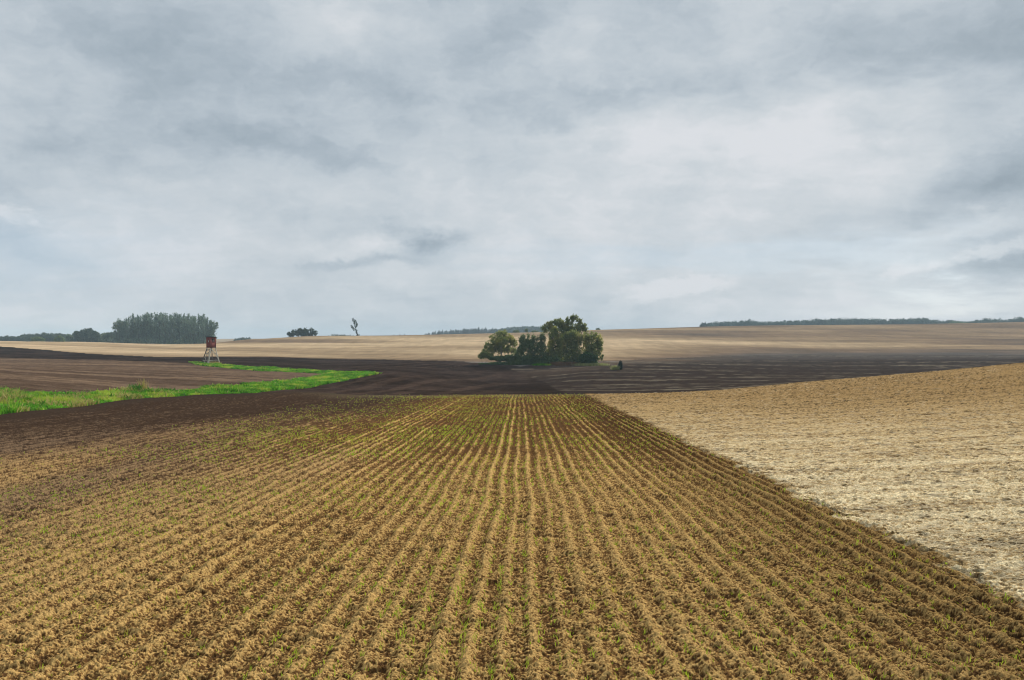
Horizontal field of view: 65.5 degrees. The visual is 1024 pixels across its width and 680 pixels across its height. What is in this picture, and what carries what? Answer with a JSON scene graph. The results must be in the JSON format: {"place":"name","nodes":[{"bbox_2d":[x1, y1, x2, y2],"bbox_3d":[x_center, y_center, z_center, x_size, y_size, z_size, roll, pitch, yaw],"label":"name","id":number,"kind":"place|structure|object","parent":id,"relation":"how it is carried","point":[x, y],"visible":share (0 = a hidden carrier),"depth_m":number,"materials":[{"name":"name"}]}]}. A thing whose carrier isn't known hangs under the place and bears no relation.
{"place":"outdoors","nodes":[
{"label":"outdoors","id":0,"kind":"place"},
{"bbox_2d":[0,361,381,414],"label":"grass verge","id":1,"kind":"object","parent":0,"point":[57,391],"depth_m":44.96,"materials":[{"name":"plant"}]},
{"bbox_2d":[127,383,141,390],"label":"weed clump","id":2,"kind":"object","parent":1,"relation":"on","point":[133,386],"visible":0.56,"depth_m":65.84,"materials":[{"name":"green plant"}]},
{"bbox_2d":[136,378,148,391],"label":"reed tuft","id":3,"kind":"object","parent":1,"relation":"on","point":[143,386],"visible":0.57,"depth_m":66.94,"materials":[{"name":"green plant"}]},
{"bbox_2d":[0,391,1023,679],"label":"furrowed field","id":4,"kind":"structure","parent":0,"point":[70,437],"depth_m":9.41,"materials":[{"name":"soil"}]},
{"bbox_2d":[0,393,1022,679],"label":"seedlings","id":5,"kind":"object","parent":4,"relation":"on","point":[810,581],"visible":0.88,"depth_m":11.25,"materials":[{"name":"green plant"}]},
{"bbox_2d":[0,346,1023,394],"bbox_3d":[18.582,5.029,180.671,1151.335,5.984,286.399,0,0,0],"label":"ploughed field","id":6,"kind":"structure","parent":0,"point":[27,369],"depth_m":154.53,"materials":[{"name":"soil"}]},
{"bbox_2d":[202,336,219,362],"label":"hunting stand","id":7,"kind":"object","parent":6,"relation":"on","point":[210,342],"visible":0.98,"depth_m":175.48,"materials":[{"name":"wood"}]},
{"bbox_2d":[477,349,492,362],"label":"shrub","id":8,"kind":"object","parent":6,"relation":"on","point":[486,355],"visible":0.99,"depth_m":200.65,"materials":[{"name":"green plant"}]},
{"bbox_2d":[481,329,517,361],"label":"willow shrub","id":9,"kind":"object","parent":6,"relation":"on","point":[498,344],"visible":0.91,"depth_m":202.64,"materials":[{"name":"green plant"}]},
{"bbox_2d":[490,354,519,361],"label":"hedge bush","id":10,"kind":"object","parent":6,"relation":"on","point":[510,358],"visible":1,"depth_m":199.38,"materials":[{"name":"green plant"}]},
{"bbox_2d":[479,362,537,364],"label":"grass","id":11,"kind":"structure","parent":6,"relation":"on","point":[505,363],"depth_m":198.74,"materials":[{"name":"green plant"}]},
{"bbox_2d":[513,332,548,362],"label":"dense bush","id":12,"kind":"object","parent":6,"relation":"on","point":[532,346],"visible":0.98,"depth_m":199.54,"materials":[{"name":"green plant"}]},
{"bbox_2d":[489,355,597,364],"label":"undergrowth","id":13,"kind":"object","parent":6,"relation":"on","point":[548,360],"visible":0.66,"depth_m":198.80,"materials":[{"name":"green plant"}]},
{"bbox_2d":[545,326,563,361],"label":"yellow top tree","id":14,"kind":"object","parent":6,"relation":"on","point":[554,344],"visible":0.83,"depth_m":201.54,"materials":[{"name":"green plant"}]},
{"bbox_2d":[540,313,588,338],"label":"tall tree","id":15,"kind":"object","parent":6,"relation":"on","point":[560,324],"visible":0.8,"depth_m":205.62,"materials":[{"name":"green plant"}]},
{"bbox_2d":[560,330,584,362],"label":"broad willow","id":16,"kind":"object","parent":6,"relation":"on","point":[572,341],"visible":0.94,"depth_m":198.47,"materials":[{"name":"green plant"}]},
{"bbox_2d":[577,351,599,362],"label":"green bush","id":17,"kind":"object","parent":6,"relation":"on","point":[586,357],"visible":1,"depth_m":196.60,"materials":[{"name":"green plant"}]},
{"bbox_2d":[582,331,603,355],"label":"round willow","id":18,"kind":"object","parent":6,"relation":"on","point":[594,347],"visible":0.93,"depth_m":200.56,"materials":[{"name":"green plant"}]},
{"bbox_2d":[608,365,619,369],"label":"grass tuft","id":19,"kind":"object","parent":6,"relation":"on","point":[614,367],"visible":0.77,"depth_m":172.30,"materials":[{"name":"green plant"}]},
{"bbox_2d":[618,361,622,369],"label":"bush","id":20,"kind":"object","parent":6,"relation":"on","point":[620,364],"visible":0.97,"depth_m":172.78,"materials":[{"name":"green plant"}]},
{"bbox_2d":[0,322,1023,361],"bbox_3d":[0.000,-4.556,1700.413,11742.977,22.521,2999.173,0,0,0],"label":"hills","id":21,"kind":"structure","parent":0,"point":[1003,338],"depth_m":413.79,"materials":[{"name":"soil"}]},
{"bbox_2d":[30,336,44,341],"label":"dark bush","id":22,"kind":"object","parent":21,"relation":"on","point":[37,339],"visible":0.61,"depth_m":554.40,"materials":[{"name":"green plant"}]},
{"bbox_2d":[0,332,113,342],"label":"distant wood","id":23,"kind":"object","parent":21,"relation":"on","point":[48,337],"visible":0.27,"depth_m":699.40,"materials":[{"name":"green plant"}]},
{"bbox_2d":[53,335,64,341],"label":"dark bush","id":24,"kind":"object","parent":21,"relation":"on","point":[59,338],"visible":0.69,"depth_m":558.77,"materials":[{"name":"green plant"}]},
{"bbox_2d":[64,334,73,341],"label":"round tree","id":25,"kind":"object","parent":21,"relation":"on","point":[69,337],"visible":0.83,"depth_m":599.34,"materials":[{"name":"green plant"}]},
{"bbox_2d":[72,328,102,341],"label":"round tree","id":26,"kind":"object","parent":21,"relation":"on","point":[90,334],"visible":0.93,"depth_m":606.47,"materials":[{"name":"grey plant"}]},
{"bbox_2d":[100,332,118,342],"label":"grove tree","id":27,"kind":"object","parent":21,"relation":"on","point":[106,336],"visible":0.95,"depth_m":558.99,"materials":[{"name":"green plant"}]},
{"bbox_2d":[111,318,128,339],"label":"grove tree","id":28,"kind":"object","parent":21,"relation":"on","point":[118,324],"visible":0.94,"depth_m":559.29,"materials":[{"name":"green plant"}]},
{"bbox_2d":[117,329,122,342],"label":"poplar tree","id":29,"kind":"object","parent":21,"relation":"on","point":[119,335],"visible":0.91,"depth_m":556.07,"materials":[{"name":"green plant"}]},
{"bbox_2d":[123,325,130,342],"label":"poplar tree","id":30,"kind":"object","parent":21,"relation":"on","point":[127,329],"visible":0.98,"depth_m":555.13,"materials":[{"name":"green plant"}]},
{"bbox_2d":[127,313,136,342],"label":"poplar tree","id":31,"kind":"object","parent":21,"relation":"on","point":[132,320],"visible":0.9,"depth_m":564.06,"materials":[{"name":"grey plant"}]},
{"bbox_2d":[134,315,139,337],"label":"poplar tree","id":32,"kind":"object","parent":21,"relation":"on","point":[136,325],"visible":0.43,"depth_m":564.16,"materials":[{"name":"green plant"}]},
{"bbox_2d":[132,317,143,342],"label":"poplar tree","id":33,"kind":"object","parent":21,"relation":"on","point":[138,334],"visible":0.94,"depth_m":559.21,"materials":[{"name":"green plant"}]},
{"bbox_2d":[139,314,145,338],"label":"poplar tree","id":34,"kind":"object","parent":21,"relation":"on","point":[142,319],"visible":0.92,"depth_m":562.46,"materials":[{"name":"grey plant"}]},
{"bbox_2d":[141,314,150,342],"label":"poplar tree","id":35,"kind":"object","parent":21,"relation":"on","point":[146,323],"visible":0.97,"depth_m":560.39,"materials":[{"name":"green plant"}]},
{"bbox_2d":[142,312,152,338],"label":"poplar tree","id":36,"kind":"object","parent":21,"relation":"on","point":[147,313],"visible":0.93,"depth_m":561.33,"materials":[{"name":"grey plant"}]},
{"bbox_2d":[148,313,154,339],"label":"poplar tree","id":37,"kind":"object","parent":21,"relation":"on","point":[152,318],"visible":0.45,"depth_m":569.96,"materials":[{"name":"green plant"}]},
{"bbox_2d":[152,312,161,337],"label":"poplar tree","id":38,"kind":"object","parent":21,"relation":"on","point":[156,323],"visible":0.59,"depth_m":568.41,"materials":[{"name":"green plant"}]},
{"bbox_2d":[155,313,162,343],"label":"poplar tree","id":39,"kind":"object","parent":21,"relation":"on","point":[158,331],"visible":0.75,"depth_m":568.12,"materials":[{"name":"green plant"}]},
{"bbox_2d":[159,312,169,339],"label":"poplar tree","id":40,"kind":"object","parent":21,"relation":"on","point":[160,320],"visible":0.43,"depth_m":563.91,"materials":[{"name":"green plant"}]},
{"bbox_2d":[114,336,216,343],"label":"undergrowth","id":41,"kind":"object","parent":21,"relation":"on","point":[153,341],"visible":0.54,"depth_m":555.54,"materials":[{"name":"green plant"}]},
{"bbox_2d":[161,315,170,343],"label":"poplar tree","id":42,"kind":"object","parent":21,"relation":"on","point":[164,327],"visible":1,"depth_m":553.13,"materials":[{"name":"green plant"}]},
{"bbox_2d":[167,314,172,343],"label":"poplar tree","id":43,"kind":"object","parent":21,"relation":"on","point":[170,315],"visible":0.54,"depth_m":568.07,"materials":[{"name":"green plant"}]},
{"bbox_2d":[169,317,178,343],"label":"poplar tree","id":44,"kind":"object","parent":21,"relation":"on","point":[174,329],"visible":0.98,"depth_m":557.55,"materials":[{"name":"green plant"}]},
{"bbox_2d":[170,312,179,342],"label":"poplar tree","id":45,"kind":"object","parent":21,"relation":"on","point":[174,315],"visible":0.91,"depth_m":561.63,"materials":[{"name":"green plant"}]},
{"bbox_2d":[174,313,183,343],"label":"poplar tree","id":46,"kind":"object","parent":21,"relation":"on","point":[180,326],"visible":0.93,"depth_m":562.76,"materials":[{"name":"green plant"}]},
{"bbox_2d":[181,313,186,335],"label":"poplar tree","id":47,"kind":"object","parent":21,"relation":"on","point":[183,320],"visible":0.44,"depth_m":568.82,"materials":[{"name":"green plant"}]},
{"bbox_2d":[181,318,189,343],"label":"poplar tree","id":48,"kind":"object","parent":21,"relation":"on","point":[185,335],"visible":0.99,"depth_m":553.75,"materials":[{"name":"green plant"}]},
{"bbox_2d":[185,313,191,336],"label":"poplar tree","id":49,"kind":"object","parent":21,"relation":"on","point":[188,323],"visible":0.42,"depth_m":569.44,"materials":[{"name":"green plant"}]},
{"bbox_2d":[187,317,197,343],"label":"poplar tree","id":50,"kind":"object","parent":21,"relation":"on","point":[194,337],"visible":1,"depth_m":553.51,"materials":[{"name":"green plant"}]},
{"bbox_2d":[189,315,197,343],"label":"poplar tree","id":51,"kind":"object","parent":21,"relation":"on","point":[193,327],"visible":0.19,"depth_m":561.57,"materials":[{"name":"green plant"}]},
{"bbox_2d":[196,313,201,339],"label":"poplar tree","id":52,"kind":"object","parent":21,"relation":"on","point":[199,321],"visible":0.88,"depth_m":565.68,"materials":[{"name":"green plant"}]},
{"bbox_2d":[200,322,206,343],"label":"poplar tree","id":53,"kind":"object","parent":21,"relation":"on","point":[203,331],"visible":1,"depth_m":553.07,"materials":[{"name":"green plant"}]},
{"bbox_2d":[200,315,206,336],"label":"poplar tree","id":54,"kind":"object","parent":21,"relation":"on","point":[203,318],"visible":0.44,"depth_m":564.92,"materials":[{"name":"green plant"}]},
{"bbox_2d":[204,318,208,338],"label":"poplar tree","id":55,"kind":"object","parent":21,"relation":"on","point":[206,322],"visible":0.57,"depth_m":561.58,"materials":[{"name":"green plant"}]},
{"bbox_2d":[205,321,218,336],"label":"grove tree","id":56,"kind":"object","parent":21,"relation":"on","point":[213,328],"visible":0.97,"depth_m":559.60,"materials":[{"name":"green plant"}]},
{"bbox_2d":[233,337,250,340],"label":"distant wood","id":57,"kind":"object","parent":21,"relation":"on","point":[242,338],"visible":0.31,"depth_m":903.67,"materials":[{"name":"green plant"}]},
{"bbox_2d":[286,329,295,336],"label":"hill tree","id":58,"kind":"object","parent":21,"relation":"on","point":[289,334],"visible":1,"depth_m":559.48,"materials":[{"name":"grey plant"}]},
{"bbox_2d":[294,327,308,336],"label":"hill tree","id":59,"kind":"object","parent":21,"relation":"on","point":[302,332],"visible":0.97,"depth_m":558.85,"materials":[{"name":"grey plant"}]},
{"bbox_2d":[306,327,317,335],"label":"hill tree","id":60,"kind":"object","parent":21,"relation":"on","point":[312,331],"visible":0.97,"depth_m":559.39,"materials":[{"name":"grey plant"}]},
{"bbox_2d":[350,318,359,335],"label":"leaning tree","id":61,"kind":"object","parent":21,"relation":"on","point":[356,325],"visible":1,"depth_m":555.87,"materials":[{"name":"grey plant"}]},
{"bbox_2d":[491,326,549,332],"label":"distant wood","id":62,"kind":"object","parent":21,"relation":"on","point":[513,328],"visible":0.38,"depth_m":1400.34,"materials":[{"name":"green plant"}]},
{"bbox_2d":[699,322,707,326],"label":"wood edge tree","id":63,"kind":"object","parent":21,"relation":"on","point":[702,324],"visible":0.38,"depth_m":1058.89,"materials":[{"name":"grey plant"}]},
{"bbox_2d":[707,317,1023,326],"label":"distant wood","id":64,"kind":"object","parent":21,"relation":"on","point":[831,321],"visible":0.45,"depth_m":1081.79,"materials":[{"name":"green plant"}]},
{"bbox_2d":[0,0,1023,338],"label":"sky","id":65,"kind":"structure","parent":0,"point":[262,169],"materials":[{"name":"grey"}]},
{"bbox_2d":[532,363,550,365],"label":"grass","id":66,"kind":"structure","parent":0,"point":[543,364],"depth_m":196.50,"materials":[{"name":"green plant"}]},
{"bbox_2d":[550,361,579,365],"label":"dry grass","id":67,"kind":"structure","parent":0,"point":[565,363],"depth_m":197.27,"materials":[{"name":"plant"}]},
{"bbox_2d":[572,362,609,365],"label":"dry grass","id":68,"kind":"structure","parent":0,"point":[591,364],"depth_m":196.27,"materials":[{"name":"plant"}]},
{"bbox_2d":[585,363,1023,599],"bbox_3d":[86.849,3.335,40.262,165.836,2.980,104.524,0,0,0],"label":"stubble field","id":69,"kind":"structure","parent":0,"point":[936,390],"depth_m":24.72,"materials":[{"name":"beige plant"}]}
]}

